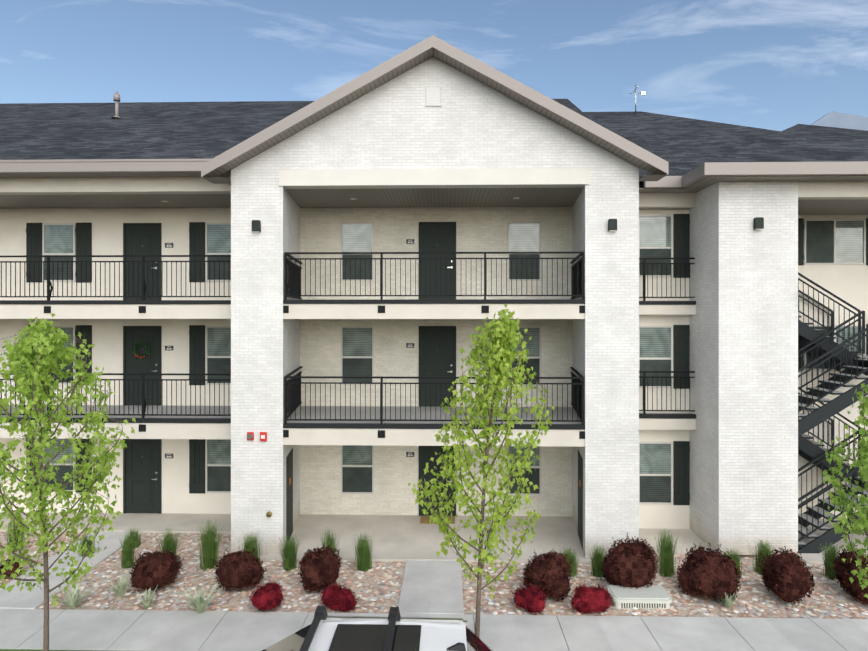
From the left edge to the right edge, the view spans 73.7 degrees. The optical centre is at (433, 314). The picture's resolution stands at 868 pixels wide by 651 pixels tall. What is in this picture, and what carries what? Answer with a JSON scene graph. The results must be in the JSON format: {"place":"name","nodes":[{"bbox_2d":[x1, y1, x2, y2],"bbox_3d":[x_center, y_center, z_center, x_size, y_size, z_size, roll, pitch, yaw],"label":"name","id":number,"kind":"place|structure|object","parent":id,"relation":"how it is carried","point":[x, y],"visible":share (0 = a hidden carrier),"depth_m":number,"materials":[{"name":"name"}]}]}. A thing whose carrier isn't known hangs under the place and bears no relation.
{"place":"outdoors","nodes":[
{"label":"outdoors","id":0,"kind":"place"},
{"bbox_2d":[0,649,106,650],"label":"curb","id":1,"kind":"structure","parent":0,"point":[42,650],"depth_m":9.51,"materials":[{"name":"grey concrete"}]},
{"bbox_3d":[-5.823,5.514,8.679,0.840,0.025,0.840,0,0,1],"label":"tree mulch ring","id":2,"kind":"object","parent":1,"relation":"on","visible":0},
{"bbox_2d":[0,313,135,650],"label":"tree","id":3,"kind":"object","parent":2,"relation":"on","point":[42,363],"visible":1,"depth_m":8.57,"materials":[{"name":"green plant"}]},
{"bbox_3d":[0.605,5.514,8.529,0.840,0.025,0.840,0,0,1],"label":"tree mulch ring","id":4,"kind":"object","parent":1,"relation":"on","visible":0},
{"bbox_2d":[408,304,554,636],"bbox_3d":[0.691,2.681,8.584,2.059,5.693,1.621,0,0,29],"label":"tree","id":5,"kind":"object","parent":4,"relation":"on","point":[501,342],"visible":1,"depth_m":8.43,"materials":[{"name":"green plant"}]},
{"bbox_2d":[0,57,867,557],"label":"building walls","id":6,"kind":"structure","parent":0,"point":[740,399],"depth_m":13.19,"materials":[{"name":"white paint"}]},
{"bbox_2d":[0,299,695,446],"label":"building floor decks","id":7,"kind":"object","parent":6,"relation":"attached to","point":[410,433],"visible":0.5,"depth_m":13.80,"materials":[{"name":"beige paint"}]},
{"bbox_2d":[0,252,694,438],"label":"balcony railings","id":8,"kind":"object","parent":7,"relation":"on","point":[293,287],"visible":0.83,"depth_m":13.79,"materials":[{"name":"black metal"}]},
{"bbox_2d":[0,62,867,187],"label":"building roof","id":9,"kind":"structure","parent":6,"relation":"on","point":[171,130],"depth_m":16.64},
{"bbox_2d":[0,35,867,192],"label":"roof trim","id":10,"kind":"structure","parent":9,"relation":"attached to","point":[218,168],"depth_m":12.75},
{"bbox_2d":[0,187,867,214],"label":"building soffits","id":11,"kind":"object","parent":9,"relation":"attached to","point":[431,197],"visible":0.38,"depth_m":14.68,"materials":[{"name":"white paint"}]},
{"bbox_2d":[26,214,867,548],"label":"doors and windows","id":12,"kind":"structure","parent":6,"relation":"in","point":[664,472],"depth_m":15.79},
{"bbox_2d":[132,341,150,358],"bbox_3d":[-8.023,0.977,15.889,0.510,0.520,0.091,0,0,1],"label":"wreath","id":13,"kind":"object","parent":12,"relation":"attached to","point":[134,351],"visible":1,"depth_m":15.88,"materials":[{"name":"green plant"}]},
{"bbox_2d":[247,217,763,516],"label":"wall fixtures","id":14,"kind":"object","parent":6,"relation":"attached to","point":[758,223],"depth_m":13.08,"materials":[{"name":"black plastic"}]},
{"bbox_2d":[0,609,867,650],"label":"sidewalk","id":15,"kind":"structure","parent":0,"point":[127,630],"depth_m":10.07,"materials":[{"name":"concrete"}]},
{"bbox_2d":[0,512,867,613],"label":"concrete patio paths","id":16,"kind":"structure","parent":0,"point":[432,582],"depth_m":13.90,"materials":[{"name":"grey concrete"}]},
{"bbox_2d":[798,272,867,552],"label":"steel stairs","id":17,"kind":"structure","parent":16,"relation":"on","point":[824,348],"depth_m":14.27,"materials":[{"name":"grey metal"}]},
{"bbox_2d":[0,0,867,130],"label":"sky","id":18,"kind":"structure","parent":0,"point":[777,65],"materials":[{"name":"blue"}]},
{"bbox_2d":[811,111,867,130],"bbox_3d":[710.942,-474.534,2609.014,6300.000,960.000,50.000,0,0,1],"label":"mountain","id":19,"kind":"structure","parent":0,"point":[841,120],"depth_m":2558.30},
{"bbox_2d":[819,383,867,597],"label":"tree","id":20,"kind":"object","parent":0,"point":[859,526],"visible":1,"depth_m":8.54,"materials":[{"name":"green plant"}]},
{"label":"ground","id":21,"kind":"structure","parent":0,"visible":0},
{"bbox_2d":[0,532,867,618],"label":"river gravel beds","id":22,"kind":"object","parent":21,"relation":"on","point":[291,579],"depth_m":11.47,"materials":[{"name":"brown gravel"}]},
{"bbox_2d":[0,556,22,579],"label":"burgundy shrub","id":23,"kind":"object","parent":22,"relation":"on","point":[8,572],"visible":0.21,"depth_m":12.13,"materials":[{"name":"red plant"}]},
{"bbox_2d":[1,519,25,551],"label":"feather reed grass","id":24,"kind":"object","parent":22,"relation":"on","point":[9,541],"depth_m":13.55,"materials":[{"name":"green plant"}]},
{"bbox_2d":[43,581,95,609],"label":"yucca plant","id":25,"kind":"object","parent":22,"relation":"on","point":[73,601],"visible":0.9,"depth_m":10.88,"materials":[{"name":"green plant"}]},
{"bbox_2d":[78,533,94,556],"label":"feather reed grass","id":26,"kind":"object","parent":22,"relation":"on","point":[84,542],"depth_m":13.22,"materials":[{"name":"green plant"}]},
{"bbox_2d":[101,571,133,597],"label":"yucca plant","id":27,"kind":"object","parent":22,"relation":"on","point":[120,589],"visible":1,"depth_m":11.33,"materials":[{"name":"green plant"}]},
{"bbox_2d":[117,534,138,568],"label":"feather reed grass","id":28,"kind":"object","parent":22,"relation":"on","point":[127,561],"depth_m":12.64,"materials":[{"name":"green plant"}]},
{"bbox_2d":[124,528,142,548],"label":"feather reed grass","id":29,"kind":"object","parent":22,"relation":"on","point":[135,535],"depth_m":13.75,"materials":[{"name":"green plant"}]},
{"bbox_2d":[134,585,164,608],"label":"yucca plant","id":30,"kind":"object","parent":22,"relation":"on","point":[147,602],"visible":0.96,"depth_m":10.92,"materials":[{"name":"green plant"}]},
{"bbox_2d":[129,548,183,591],"bbox_3d":[-5.604,5.105,11.722,0.995,0.771,0.972,0,0,1],"label":"burgundy shrub","id":31,"kind":"object","parent":22,"relation":"on","point":[154,570],"visible":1,"depth_m":11.44,"materials":[{"name":"red plant"}]},
{"bbox_2d":[153,528,182,557],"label":"feather reed grass","id":32,"kind":"object","parent":22,"relation":"on","point":[169,542],"depth_m":12.64,"materials":[{"name":"green plant"}]},
{"bbox_2d":[173,581,222,612],"bbox_3d":[-4.340,5.272,10.687,0.888,0.508,0.945,0,0,-18],"label":"yucca plant","id":33,"kind":"object","parent":22,"relation":"on","point":[200,606],"visible":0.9,"depth_m":10.76,"materials":[{"name":"green plant"}]},
{"bbox_2d":[195,518,227,570],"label":"feather reed grass","id":34,"kind":"object","parent":22,"relation":"on","point":[209,548],"depth_m":12.57,"materials":[{"name":"green plant"}]},
{"bbox_2d":[211,547,266,590],"bbox_3d":[-3.943,5.130,11.703,1.078,0.738,0.892,0,0,1],"label":"burgundy shrub","id":35,"kind":"object","parent":22,"relation":"on","point":[239,569],"visible":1,"depth_m":11.48,"materials":[{"name":"red plant"}]},
{"bbox_2d":[238,531,263,561],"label":"feather reed grass","id":36,"kind":"object","parent":22,"relation":"on","point":[249,546],"depth_m":12.75,"materials":[{"name":"green plant"}]},
{"bbox_2d":[248,578,284,611],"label":"red barberry shrub","id":37,"kind":"object","parent":22,"relation":"on","point":[269,595],"visible":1,"depth_m":10.75,"materials":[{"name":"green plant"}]},
{"bbox_2d":[278,533,303,571],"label":"feather reed grass","id":38,"kind":"object","parent":22,"relation":"on","point":[289,556],"depth_m":12.52,"materials":[{"name":"green plant"}]},
{"bbox_2d":[298,544,342,592],"bbox_3d":[-2.290,5.062,11.754,0.914,0.877,1.033,0,0,1],"label":"burgundy shrub","id":39,"kind":"object","parent":22,"relation":"on","point":[319,568],"visible":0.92,"depth_m":11.43,"materials":[{"name":"red plant"}]},
{"bbox_2d":[317,529,340,553],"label":"feather reed grass","id":40,"kind":"object","parent":22,"relation":"on","point":[328,542],"depth_m":12.70,"materials":[{"name":"green plant"}]},
{"bbox_2d":[318,582,359,611],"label":"red barberry shrub","id":41,"kind":"object","parent":22,"relation":"on","point":[339,598],"visible":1,"depth_m":10.77,"materials":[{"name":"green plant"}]},
{"bbox_2d":[353,532,372,570],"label":"feather reed grass","id":42,"kind":"object","parent":22,"relation":"on","point":[364,559],"depth_m":12.50,"materials":[{"name":"green plant"}]},
{"bbox_2d":[512,583,547,614],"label":"red barberry shrub","id":43,"kind":"object","parent":22,"relation":"on","point":[532,599],"visible":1,"depth_m":10.71,"materials":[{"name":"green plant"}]},
{"bbox_2d":[521,548,573,600],"bbox_3d":[2.253,5.058,11.471,0.988,0.873,0.984,0,0,24],"label":"burgundy shrub","id":44,"kind":"object","parent":22,"relation":"on","point":[550,571],"visible":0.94,"depth_m":11.26,"materials":[{"name":"red plant"}]},
{"bbox_2d":[555,547,579,577],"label":"feather reed grass","id":45,"kind":"object","parent":22,"relation":"on","point":[570,554],"depth_m":12.26,"materials":[{"name":"green plant"}]},
{"bbox_2d":[569,581,612,613],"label":"red barberry shrub","id":46,"kind":"object","parent":22,"relation":"on","point":[589,600],"visible":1,"depth_m":10.65,"materials":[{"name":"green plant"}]},
{"bbox_2d":[586,543,607,579],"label":"feather reed grass","id":47,"kind":"object","parent":22,"relation":"on","point":[598,560],"depth_m":12.16,"materials":[{"name":"green plant"}]},
{"bbox_2d":[601,532,658,588],"bbox_3d":[3.958,4.961,11.582,1.138,1.024,1.046,0,0,1],"label":"burgundy shrub","id":48,"kind":"object","parent":22,"relation":"on","point":[627,563],"visible":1,"depth_m":11.34,"materials":[{"name":"red plant"}]},
{"bbox_2d":[606,585,671,608],"bbox_3d":[3.937,5.423,11.141,1.120,0.208,0.620,0,0,1],"label":"utility box","id":49,"kind":"object","parent":22,"relation":"on","point":[654,597],"visible":0.96,"depth_m":10.93,"materials":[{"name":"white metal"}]},
{"bbox_2d":[654,527,682,576],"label":"feather reed grass","id":50,"kind":"object","parent":22,"relation":"on","point":[666,563],"depth_m":12.21,"materials":[{"name":"green plant"}]},
{"bbox_2d":[675,542,740,601],"bbox_3d":[5.413,5.048,11.381,1.208,0.912,1.201,0,0,1],"label":"burgundy shrub","id":51,"kind":"object","parent":22,"relation":"on","point":[708,573],"visible":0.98,"depth_m":11.10,"materials":[{"name":"red plant"}]},
{"bbox_2d":[721,592,741,607],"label":"yucca plant","id":52,"kind":"object","parent":22,"relation":"on","point":[728,602],"visible":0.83,"depth_m":10.90,"materials":[{"name":"green plant"}]},
{"bbox_2d":[723,547,747,577],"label":"feather reed grass","id":53,"kind":"object","parent":22,"relation":"on","point":[736,558],"depth_m":12.23,"materials":[{"name":"green plant"}]},
{"bbox_2d":[746,538,780,574],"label":"feather reed grass","id":54,"kind":"object","parent":22,"relation":"on","point":[764,549],"depth_m":12.33,"materials":[{"name":"green plant"}]},
{"bbox_2d":[758,546,814,604],"bbox_3d":[6.879,4.997,11.259,0.937,0.959,1.028,0,0,1],"label":"burgundy shrub","id":55,"kind":"object","parent":22,"relation":"on","point":[785,577],"visible":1,"depth_m":11.03,"materials":[{"name":"red plant"}]},
{"bbox_2d":[818,542,847,579],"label":"feather reed grass","id":56,"kind":"object","parent":22,"relation":"on","point":[830,553],"depth_m":12.11,"materials":[{"name":"green plant"}]},
{"bbox_2d":[829,545,867,605],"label":"burgundy shrub","id":57,"kind":"object","parent":22,"relation":"on","point":[844,574],"visible":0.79,"depth_m":11.19,"materials":[{"name":"red plant"}]},
{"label":"street","id":58,"kind":"structure","parent":0,"visible":0},
{"bbox_2d":[262,606,492,650],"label":"white suv","id":59,"kind":"object","parent":58,"relation":"on","point":[394,630],"visible":1,"depth_m":7.09,"materials":[{"name":"white paint"}]}
]}

